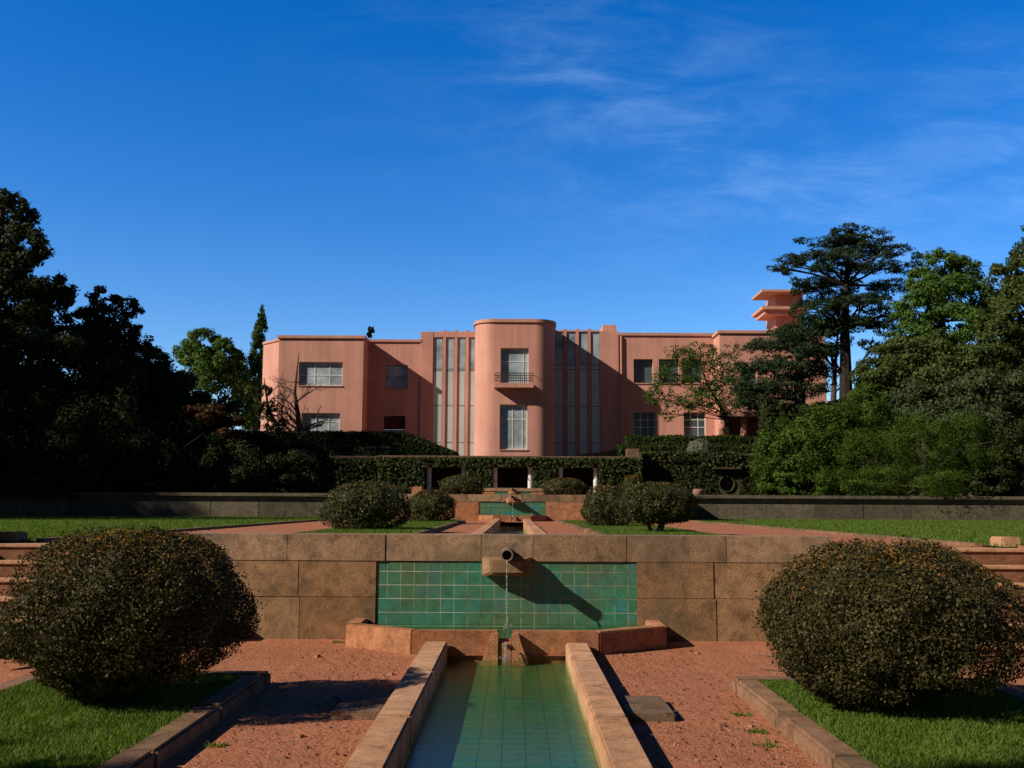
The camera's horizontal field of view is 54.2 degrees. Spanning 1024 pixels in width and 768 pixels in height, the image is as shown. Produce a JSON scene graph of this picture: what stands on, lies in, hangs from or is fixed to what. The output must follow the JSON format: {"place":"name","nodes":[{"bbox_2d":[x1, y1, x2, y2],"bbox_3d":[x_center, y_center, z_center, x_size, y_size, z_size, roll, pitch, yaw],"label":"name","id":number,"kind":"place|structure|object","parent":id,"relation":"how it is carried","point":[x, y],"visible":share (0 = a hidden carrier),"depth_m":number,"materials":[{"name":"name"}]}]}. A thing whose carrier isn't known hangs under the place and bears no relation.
{"place":"outdoors","nodes":[
{"label":"outdoors","id":0,"kind":"place"},
{"bbox_2d":[0,516,328,541],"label":"lawn","id":1,"kind":"structure","parent":0,"point":[129,521],"depth_m":27.67,"materials":[{"name":"green plant"}]},
{"bbox_2d":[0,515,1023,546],"bbox_3d":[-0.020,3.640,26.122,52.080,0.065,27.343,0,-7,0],"label":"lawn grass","id":2,"kind":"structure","parent":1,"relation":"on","point":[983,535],"depth_m":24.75,"materials":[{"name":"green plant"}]},
{"bbox_2d":[412,487,422,493],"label":"stone block","id":3,"kind":"structure","parent":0,"point":[415,490],"depth_m":40.74,"materials":[{"name":"stone"}]},
{"bbox_2d":[25,520,993,547],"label":"terrace path","id":4,"kind":"structure","parent":0,"point":[547,527],"depth_m":21.17,"materials":[{"name":"orange gravel"}]},
{"bbox_2d":[0,531,27,542],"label":"kerb block","id":5,"kind":"structure","parent":4,"relation":"on","point":[16,535],"depth_m":12.75,"materials":[{"name":"beige stone"}]},
{"bbox_2d":[0,492,328,516],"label":"terrace wall","id":6,"kind":"structure","parent":4,"relation":"on","point":[177,504],"depth_m":39.75,"materials":[{"name":"grey stone"}]},
{"bbox_2d":[35,519,339,541],"bbox_3d":[-6.159,3.682,26.277,0.120,0.100,26.590,0,-7,0],"label":"lawn edging","id":7,"kind":"object","parent":4,"relation":"on","point":[50,539],"visible":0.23,"depth_m":20.89,"materials":[{"name":"beige stone"}]},
{"bbox_2d":[287,519,464,533],"bbox_3d":[-2.438,3.267,22.343,1.985,0.311,16.866,0,-7,0],"label":"grass bed","id":8,"kind":"object","parent":4,"relation":"on","point":[421,527],"visible":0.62,"depth_m":18.08,"materials":[{"name":"green plant"}]},
{"bbox_2d":[317,480,413,529],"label":"ball bush","id":9,"kind":"object","parent":8,"relation":"on","point":[367,504],"visible":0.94,"depth_m":18.03,"materials":[{"name":"green plant"}]},
{"bbox_2d":[406,488,456,520],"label":"ball bush","id":10,"kind":"object","parent":8,"relation":"on","point":[432,504],"visible":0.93,"depth_m":27.42,"materials":[{"name":"green plant"}]},
{"bbox_2d":[471,518,546,534],"bbox_3d":[-0.027,3.421,22.879,1.140,0.454,20.150,0,-7,0],"label":"water channel","id":11,"kind":"object","parent":4,"relation":"on","point":[493,526],"visible":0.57,"depth_m":22.25,"materials":[{"name":"beige stone"}]},
{"bbox_2d":[478,515,546,529],"bbox_3d":[0.013,4.612,33.253,2.282,0.502,0.862,0,-7,0],"label":"fountain basin","id":12,"kind":"object","parent":4,"relation":"on","point":[511,525],"visible":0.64,"depth_m":32.96,"materials":[{"name":"stone"}]},
{"bbox_2d":[393,494,639,521],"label":"garden wall","id":13,"kind":"structure","parent":4,"relation":"on","point":[470,507],"depth_m":33.76,"materials":[{"name":"stone"}]},
{"bbox_2d":[558,519,726,534],"bbox_3d":[2.382,3.288,22.325,1.986,0.311,16.875,0,-7,0],"label":"grass bed","id":14,"kind":"object","parent":4,"relation":"on","point":[628,529],"visible":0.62,"depth_m":18.39,"materials":[{"name":"green plant"}]},
{"bbox_2d":[579,482,629,526],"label":"ball bush","id":15,"kind":"object","parent":14,"relation":"on","point":[599,505],"visible":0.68,"depth_m":22.01,"materials":[{"name":"green plant"}]},
{"bbox_2d":[610,480,698,531],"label":"ball bush","id":16,"kind":"object","parent":14,"relation":"on","point":[661,504],"visible":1,"depth_m":17.29,"materials":[{"name":"green plant"}]},
{"bbox_2d":[688,520,982,546],"bbox_3d":[6.121,3.737,26.241,0.120,0.100,26.590,0,-7,0],"label":"lawn edging","id":17,"kind":"object","parent":4,"relation":"on","point":[961,543],"visible":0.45,"depth_m":17.59,"materials":[{"name":"beige stone"}]},
{"bbox_2d":[685,495,1023,520],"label":"terrace wall","id":18,"kind":"structure","parent":4,"relation":"on","point":[989,508],"depth_m":39.67,"materials":[{"name":"grey stone"}]},
{"bbox_2d":[990,536,1020,547],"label":"kerb block","id":19,"kind":"structure","parent":4,"relation":"on","point":[1005,540],"depth_m":12.71,"materials":[{"name":"beige stone"}]},
{"bbox_2d":[0,633,1023,767],"bbox_3d":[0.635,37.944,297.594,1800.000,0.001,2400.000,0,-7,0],"label":"ground","id":20,"kind":"structure","parent":0,"point":[251,757],"depth_m":8.25,"materials":[{"name":"orange gravel"}]},
{"bbox_2d":[0,543,179,658],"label":"stone steps","id":21,"kind":"structure","parent":20,"relation":"on","point":[10,553],"depth_m":11.82,"materials":[{"name":"stone"}]},
{"bbox_2d":[0,671,270,767],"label":"grass bed","id":22,"kind":"object","parent":20,"relation":"on","point":[44,726],"visible":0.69,"depth_m":6.93,"materials":[{"name":"green plant"}]},
{"bbox_2d":[0,519,266,703],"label":"ball bush","id":23,"kind":"object","parent":22,"relation":"on","point":[120,609],"visible":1,"depth_m":7.36,"materials":[{"name":"green plant"}]},
{"bbox_2d":[330,694,390,719],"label":"stone slab","id":24,"kind":"structure","parent":20,"relation":"on","point":[359,706],"depth_m":7.68,"materials":[{"name":"beige stone"}]},
{"bbox_2d":[175,647,808,767],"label":"fallen leaves","id":25,"kind":"object","parent":20,"relation":"on","point":[345,755],"visible":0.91,"depth_m":7.85,"materials":[{"name":"brown plant"}]},
{"bbox_2d":[172,645,819,767],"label":"pebbles","id":26,"kind":"object","parent":20,"relation":"on","point":[337,698],"visible":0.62,"depth_m":7.32,"materials":[{"name":"brown gravel"}]},
{"bbox_2d":[202,640,795,767],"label":"weeds","id":27,"kind":"object","parent":20,"relation":"on","point":[735,713],"visible":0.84,"depth_m":6.79,"materials":[{"name":"green plant"}]},
{"bbox_2d":[344,641,653,767],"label":"water channel","id":28,"kind":"object","parent":20,"relation":"on","point":[437,710],"visible":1,"depth_m":7.62,"materials":[{"name":"green tile"}]},
{"bbox_2d":[345,618,666,665],"bbox_3d":[-0.071,3.018,11.321,3.680,0.553,1.390,0,-7,0],"label":"fountain basin","id":29,"kind":"object","parent":20,"relation":"on","point":[484,647],"visible":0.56,"depth_m":10.85,"materials":[{"name":"stone"}]},
{"bbox_2d":[500,643,509,661],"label":"water stream","id":30,"kind":"structure","parent":29,"relation":"attached to","point":[505,653],"depth_m":10.57,"materials":[{"name":"white"}]},
{"bbox_2d":[183,532,832,641],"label":"garden wall","id":31,"kind":"structure","parent":20,"relation":"on","point":[679,587],"depth_m":12.11,"materials":[{"name":"stone"}]},
{"bbox_2d":[503,560,510,629],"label":"water stream","id":32,"kind":"structure","parent":31,"relation":"attached to","point":[506,627],"depth_m":11.56,"materials":[{"name":"white"}]},
{"bbox_2d":[617,696,675,721],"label":"stone slab","id":33,"kind":"structure","parent":20,"relation":"on","point":[646,708],"depth_m":7.66,"materials":[{"name":"beige stone"}]},
{"bbox_2d":[642,460,759,494],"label":"terrace wall","id":34,"kind":"structure","parent":20,"relation":"on","point":[727,485],"depth_m":57.33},
{"bbox_2d":[640,451,755,467],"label":"ivy","id":35,"kind":"object","parent":34,"relation":"attached to","point":[741,459],"visible":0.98,"depth_m":57.28,"materials":[{"name":"green plant"}]},
{"bbox_2d":[642,461,761,494],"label":"ivy","id":36,"kind":"object","parent":34,"relation":"attached to","point":[691,476],"visible":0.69,"depth_m":57.28,"materials":[{"name":"green plant"}]},
{"bbox_2d":[731,676,1023,767],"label":"grass bed","id":37,"kind":"object","parent":20,"relation":"on","point":[984,731],"visible":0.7,"depth_m":6.83,"materials":[{"name":"green plant"}]},
{"bbox_2d":[748,533,1023,712],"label":"ball bush","id":38,"kind":"object","parent":37,"relation":"on","point":[884,624],"visible":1,"depth_m":7.22,"materials":[{"name":"green plant"}]},
{"bbox_2d":[835,545,1023,664],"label":"stone steps","id":39,"kind":"structure","parent":20,"relation":"on","point":[1007,563],"depth_m":12.12,"materials":[{"name":"stone"}]},
{"bbox_2d":[261,289,826,455],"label":"house","id":40,"kind":"structure","parent":0,"point":[515,387],"depth_m":70.15,"materials":[{"name":"pink paint"}]},
{"bbox_2d":[298,362,342,386],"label":"window","id":41,"kind":"structure","parent":40,"relation":"in","point":[325,374],"depth_m":68.66,"materials":[{"name":"white glass"}]},
{"bbox_2d":[302,413,339,431],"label":"window","id":42,"kind":"structure","parent":40,"relation":"in","point":[329,426],"depth_m":68.28,"materials":[{"name":"white glass"}]},
{"bbox_2d":[384,430,404,431],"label":"window","id":43,"kind":"structure","parent":40,"relation":"in","point":[384,430],"depth_m":70.36,"materials":[{"name":"grey glass"}]},
{"bbox_2d":[385,365,407,389],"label":"window","id":44,"kind":"structure","parent":40,"relation":"in","point":[396,375],"depth_m":70.84,"materials":[{"name":"grey glass"}]},
{"bbox_2d":[432,337,442,444],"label":"window","id":45,"kind":"structure","parent":40,"relation":"in","point":[438,341],"depth_m":70.51,"materials":[{"name":"grey glass"}]},
{"bbox_2d":[445,337,453,449],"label":"window","id":46,"kind":"structure","parent":40,"relation":"in","point":[449,340],"depth_m":70.50,"materials":[{"name":"grey glass"}]},
{"bbox_2d":[457,337,465,455],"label":"window","id":47,"kind":"structure","parent":40,"relation":"in","point":[461,340],"depth_m":70.46,"materials":[{"name":"grey glass"}]},
{"bbox_2d":[468,337,474,455],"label":"window","id":48,"kind":"structure","parent":40,"relation":"in","point":[471,339],"depth_m":70.46,"materials":[{"name":"grey glass"}]},
{"bbox_2d":[499,405,527,450],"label":"window","id":49,"kind":"structure","parent":40,"relation":"in","point":[513,418],"depth_m":66.58,"materials":[{"name":"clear glass"}]},
{"bbox_2d":[501,348,527,382],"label":"window","id":50,"kind":"structure","parent":40,"relation":"in","point":[513,361],"depth_m":67.10,"materials":[{"name":"white glass"}]},
{"bbox_2d":[555,332,563,455],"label":"window","id":51,"kind":"structure","parent":40,"relation":"in","point":[559,374],"depth_m":70.45,"materials":[{"name":"grey glass"}]},
{"bbox_2d":[567,332,575,455],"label":"window","id":52,"kind":"structure","parent":40,"relation":"in","point":[571,336],"depth_m":70.46,"materials":[{"name":"grey glass"}]},
{"bbox_2d":[579,332,587,453],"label":"window","id":53,"kind":"structure","parent":40,"relation":"in","point":[583,336],"depth_m":70.48,"materials":[{"name":"grey glass"}]},
{"bbox_2d":[591,332,599,452],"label":"window","id":54,"kind":"structure","parent":40,"relation":"in","point":[595,336],"depth_m":70.50,"materials":[{"name":"grey glass"}]},
{"bbox_2d":[633,360,653,383],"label":"window","id":55,"kind":"structure","parent":40,"relation":"in","point":[642,368],"depth_m":70.97,"materials":[{"name":"grey glass"}]},
{"bbox_2d":[633,412,654,435],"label":"window","id":56,"kind":"structure","parent":40,"relation":"in","point":[643,422],"depth_m":70.43,"materials":[{"name":"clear glass"}]},
{"bbox_2d":[659,360,677,383],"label":"window","id":57,"kind":"structure","parent":40,"relation":"in","point":[674,369],"depth_m":71.00,"materials":[{"name":"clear glass"}]},
{"bbox_2d":[682,360,702,383],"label":"window","id":58,"kind":"structure","parent":40,"relation":"in","point":[689,364],"depth_m":70.95,"materials":[{"name":"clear glass"}]},
{"bbox_2d":[684,412,704,436],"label":"window","id":59,"kind":"structure","parent":40,"relation":"in","point":[693,426],"depth_m":70.43,"materials":[{"name":"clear glass"}]},
{"bbox_2d":[741,367,755,381],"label":"window","id":60,"kind":"structure","parent":40,"relation":"in","point":[744,367],"depth_m":68.86,"materials":[{"name":"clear glass"}]},
{"bbox_2d":[142,495,974,499],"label":"terrace","id":61,"kind":"structure","parent":0,"point":[696,497],"depth_m":39.99,"materials":[{"name":"brown stone"}]},
{"bbox_2d":[0,381,85,481],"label":"dark shrub","id":62,"kind":"object","parent":61,"relation":"on","point":[21,459],"visible":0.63,"depth_m":42.90,"materials":[{"name":"green plant"}]},
{"bbox_2d":[0,187,90,434],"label":"broadleaf tree","id":63,"kind":"object","parent":61,"relation":"on","point":[28,325],"visible":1,"depth_m":44.91,"materials":[{"name":"green plant"}]},
{"bbox_2d":[36,285,157,452],"bbox_3d":[-19.405,0.167,46.462,5.262,10.065,5.227,0,-7,0],"label":"spreading tree","id":64,"kind":"object","parent":61,"relation":"on","point":[111,347],"visible":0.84,"depth_m":46.73,"materials":[{"name":"green plant"}]},
{"bbox_2d":[49,383,159,491],"bbox_3d":[-17.719,2.580,43.563,4.243,5.123,4.012,0,-7,0],"label":"dark shrub","id":65,"kind":"object","parent":61,"relation":"on","point":[95,443],"visible":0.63,"depth_m":42.80,"materials":[{"name":"green plant"}]},
{"bbox_2d":[119,414,209,492],"bbox_3d":[-15.179,3.331,44.040,4.320,4.036,4.175,0,-7,0],"label":"dark shrub","id":66,"kind":"object","parent":61,"relation":"on","point":[173,473],"visible":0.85,"depth_m":43.04,"materials":[{"name":"green plant"}]},
{"bbox_2d":[0,361,335,492],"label":"hedge","id":67,"kind":"object","parent":61,"relation":"on","point":[266,443],"visible":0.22,"depth_m":50.10,"materials":[{"name":"green plant"}]},
{"bbox_2d":[108,345,245,460],"bbox_3d":[-16.496,1.659,48.371,6.348,7.683,5.681,0,-7,0],"label":"broadleaf tree","id":68,"kind":"object","parent":61,"relation":"on","point":[167,388],"visible":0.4,"depth_m":48.39,"materials":[{"name":"green plant"}]},
{"bbox_2d":[169,402,246,486],"bbox_3d":[-14.079,3.024,46.109,3.620,4.353,2.209,0,-7,0],"label":"tree","id":69,"kind":"object","parent":61,"relation":"on","point":[212,418],"visible":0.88,"depth_m":45.97,"materials":[{"name":"green plant"}]},
{"bbox_2d":[181,432,274,492],"bbox_3d":[-12.697,3.830,44.768,4.155,3.557,4.033,4,-8,-29],"label":"dark shrub","id":70,"kind":"object","parent":61,"relation":"on","point":[224,476],"visible":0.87,"depth_m":44.02,"materials":[{"name":"green plant"}]},
{"bbox_2d":[245,449,325,492],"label":"dark shrub","id":71,"kind":"object","parent":61,"relation":"on","point":[302,477],"visible":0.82,"depth_m":45.38,"materials":[{"name":"green plant"}]},
{"bbox_2d":[384,485,409,493],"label":"ball bush","id":72,"kind":"object","parent":61,"relation":"on","point":[405,490],"visible":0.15,"depth_m":45.50,"materials":[{"name":"green plant"}]},
{"bbox_2d":[378,455,639,494],"bbox_3d":[-0.117,5.480,57.812,14.751,2.431,4.300,0,-7,0],"label":"loggia","id":73,"kind":"object","parent":61,"relation":"on","point":[519,477],"visible":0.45,"depth_m":59.72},
{"bbox_2d":[376,456,642,494],"bbox_3d":[-0.125,5.244,55.481,14.872,2.486,0.728,0,-7,0],"label":"ivy","id":74,"kind":"object","parent":73,"relation":"attached to","point":[408,472],"visible":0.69,"depth_m":55.62,"materials":[{"name":"green plant"}]},
{"bbox_2d":[626,449,639,456],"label":"stone pier","id":75,"kind":"structure","parent":73,"relation":"on","point":[633,452],"depth_m":56.53,"materials":[{"name":"brown stone"}]},
{"bbox_2d":[621,474,644,489],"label":"ball bush","id":76,"kind":"object","parent":61,"relation":"on","point":[631,480],"visible":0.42,"depth_m":45.52,"materials":[{"name":"green plant"}]},
{"bbox_2d":[692,489,702,494],"bbox_3d":[7.762,4.579,41.734,0.460,0.400,0.460,0,-7,0],"label":"terracotta pot","id":77,"kind":"object","parent":61,"relation":"on","point":[697,491],"visible":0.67,"depth_m":41.56,"materials":[{"name":"orange ceramic"}]},
{"bbox_2d":[749,384,892,495],"bbox_3d":[14.219,2.603,45.689,10.363,5.846,4.710,7,-9,-42],"label":"domed shrub","id":78,"kind":"object","parent":61,"relation":"on","point":[812,437],"visible":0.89,"depth_m":43.80,"materials":[{"name":"green plant"}]},
{"bbox_2d":[756,334,1023,495],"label":"hedge","id":79,"kind":"object","parent":61,"relation":"on","point":[771,410],"visible":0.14,"depth_m":53.05,"materials":[{"name":"green plant"}]},
{"bbox_2d":[815,407,1012,496],"bbox_3d":[16.696,2.957,41.974,8.119,4.098,6.109,0,-7,0],"label":"feathery shrub","id":80,"kind":"object","parent":61,"relation":"on","point":[850,479],"visible":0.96,"depth_m":41.62,"materials":[{"name":"green plant"}]},
{"bbox_2d":[847,327,1021,495],"bbox_3d":[21.343,1.455,50.566,8.396,8.922,5.704,0,-7,0],"label":"olive shrub","id":81,"kind":"object","parent":61,"relation":"on","point":[930,354],"visible":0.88,"depth_m":49.71,"materials":[{"name":"green plant"}]},
{"bbox_2d":[884,247,1004,343],"bbox_3d":[23.943,-1.965,55.212,5.706,11.948,6.690,-6,-9,42],"label":"broadleaf tree","id":82,"kind":"object","parent":61,"relation":"on","point":[928,293],"visible":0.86,"depth_m":55.30,"materials":[{"name":"green plant"}]},
{"bbox_2d":[882,365,1023,495],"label":"greygreen shrub","id":83,"kind":"object","parent":61,"relation":"on","point":[952,397],"visible":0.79,"depth_m":46.23,"materials":[{"name":"green plant"}]},
{"bbox_2d":[954,412,1023,496],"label":"dark shrub","id":84,"kind":"object","parent":61,"relation":"on","point":[1001,480],"visible":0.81,"depth_m":41.79,"materials":[{"name":"green plant"}]},
{"bbox_2d":[972,225,1023,496],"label":"broadleaf tree","id":85,"kind":"object","parent":61,"relation":"on","point":[1007,299],"visible":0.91,"depth_m":51.64,"materials":[{"name":"green plant"}]},
{"bbox_2d":[577,449,616,455],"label":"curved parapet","id":86,"kind":"structure","parent":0,"point":[613,452],"depth_m":59.48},
{"label":"house terrace","id":87,"kind":"structure","parent":0,"visible":0},
{"bbox_2d":[171,327,261,430],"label":"broadleaf tree","id":88,"kind":"object","parent":87,"relation":"on","point":[212,364],"visible":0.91,"depth_m":83.81,"materials":[{"name":"green plant"}]},
{"bbox_2d":[242,305,268,429],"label":"columnar tree","id":89,"kind":"object","parent":87,"relation":"on","point":[257,338],"visible":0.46,"depth_m":86.65,"materials":[{"name":"green plant"}]},
{"bbox_2d":[255,383,287,430],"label":"tree","id":90,"kind":"object","parent":87,"relation":"on","point":[260,408],"visible":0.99,"depth_m":62.68,"materials":[{"name":"green plant"}]},
{"bbox_2d":[238,379,315,430],"bbox_3d":[-14.935,2.155,63.221,5.108,5.386,1.930,-1,-7,10],"label":"bare tree","id":91,"kind":"object","parent":87,"relation":"on","point":[276,427],"visible":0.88,"depth_m":63.11,"materials":[{"name":"brown plant"}]},
{"bbox_2d":[261,353,335,431],"bbox_3d":[-13.587,1.394,63.730,4.835,6.979,2.560,1,-7,-6],"label":"bare tree","id":92,"kind":"object","parent":87,"relation":"on","point":[296,409],"visible":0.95,"depth_m":63.78,"materials":[{"name":"brown plant"}]},
{"bbox_2d":[299,444,394,455],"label":"hedge","id":93,"kind":"object","parent":87,"relation":"on","point":[349,450],"visible":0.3,"depth_m":58.50,"materials":[{"name":"green plant"}]},
{"bbox_2d":[243,429,459,455],"bbox_3d":[-10.791,3.795,61.921,15.073,1.953,2.370,0,-7,0],"label":"hedge","id":94,"kind":"object","parent":87,"relation":"on","point":[403,443],"visible":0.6,"depth_m":60.99,"materials":[{"name":"green plant"}]},
{"bbox_2d":[329,456,376,480],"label":"terrace wall","id":95,"kind":"structure","parent":87,"relation":"on","point":[354,457],"depth_m":57.39,"materials":[{"name":"brown stone"}]},
{"bbox_2d":[333,458,377,491],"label":"ivy","id":96,"kind":"object","parent":95,"relation":"attached to","point":[357,470],"visible":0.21,"depth_m":57.17,"materials":[{"name":"green plant"}]},
{"bbox_2d":[366,326,374,338],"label":"tree top","id":97,"kind":"object","parent":87,"relation":"on","point":[371,330],"visible":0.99,"depth_m":96.24,"materials":[{"name":"green plant"}]},
{"bbox_2d":[615,443,758,455],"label":"hedge","id":98,"kind":"object","parent":87,"relation":"on","point":[623,447],"visible":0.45,"depth_m":60.89,"materials":[{"name":"green plant"}]},
{"bbox_2d":[624,433,760,446],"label":"hedge","id":99,"kind":"object","parent":87,"relation":"on","point":[680,439],"visible":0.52,"depth_m":63.16,"materials":[{"name":"green plant"}]},
{"bbox_2d":[642,340,751,434],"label":"young tree","id":100,"kind":"object","parent":87,"relation":"on","point":[702,391],"visible":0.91,"depth_m":65.39,"materials":[{"name":"green plant"}]},
{"bbox_2d":[686,438,712,452],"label":"ball bush","id":101,"kind":"object","parent":87,"relation":"on","point":[698,445],"visible":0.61,"depth_m":59.76,"materials":[{"name":"green plant"}]},
{"bbox_2d":[729,310,838,414],"bbox_3d":[17.266,0.070,62.935,7.828,9.705,4.038,0,-7,0],"label":"cedar tree","id":102,"kind":"object","parent":87,"relation":"on","point":[796,380],"visible":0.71,"depth_m":62.50,"materials":[{"name":"green plant"}]},
{"bbox_2d":[823,326,838,400],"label":"slim tree","id":103,"kind":"object","parent":87,"relation":"on","point":[834,386],"visible":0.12,"depth_m":61.32,"materials":[{"name":"green plant"}]},
{"bbox_2d":[765,222,928,398],"bbox_3d":[20.763,-2.659,60.839,10.496,14.653,5.112,0,-7,0],"label":"cedar tree","id":104,"kind":"object","parent":87,"relation":"on","point":[844,323],"visible":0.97,"depth_m":60.65,"materials":[{"name":"green plant"}]},
{"label":"terrace gravel","id":105,"kind":"structure","parent":0,"visible":0},
{"bbox_2d":[435,474,485,493],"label":"ball bush","id":106,"kind":"object","parent":105,"relation":"on","point":[461,484],"visible":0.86,"depth_m":43.29,"materials":[{"name":"green plant"}]},
{"bbox_2d":[483,488,543,494],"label":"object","id":107,"kind":"structure","parent":105,"relation":"on","point":[525,491],"depth_m":47.72,"materials":[{"name":"stone"}]},
{"bbox_2d":[540,477,587,494],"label":"ball bush","id":108,"kind":"object","parent":105,"relation":"on","point":[563,486],"visible":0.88,"depth_m":43.21,"materials":[{"name":"green plant"}]}
]}

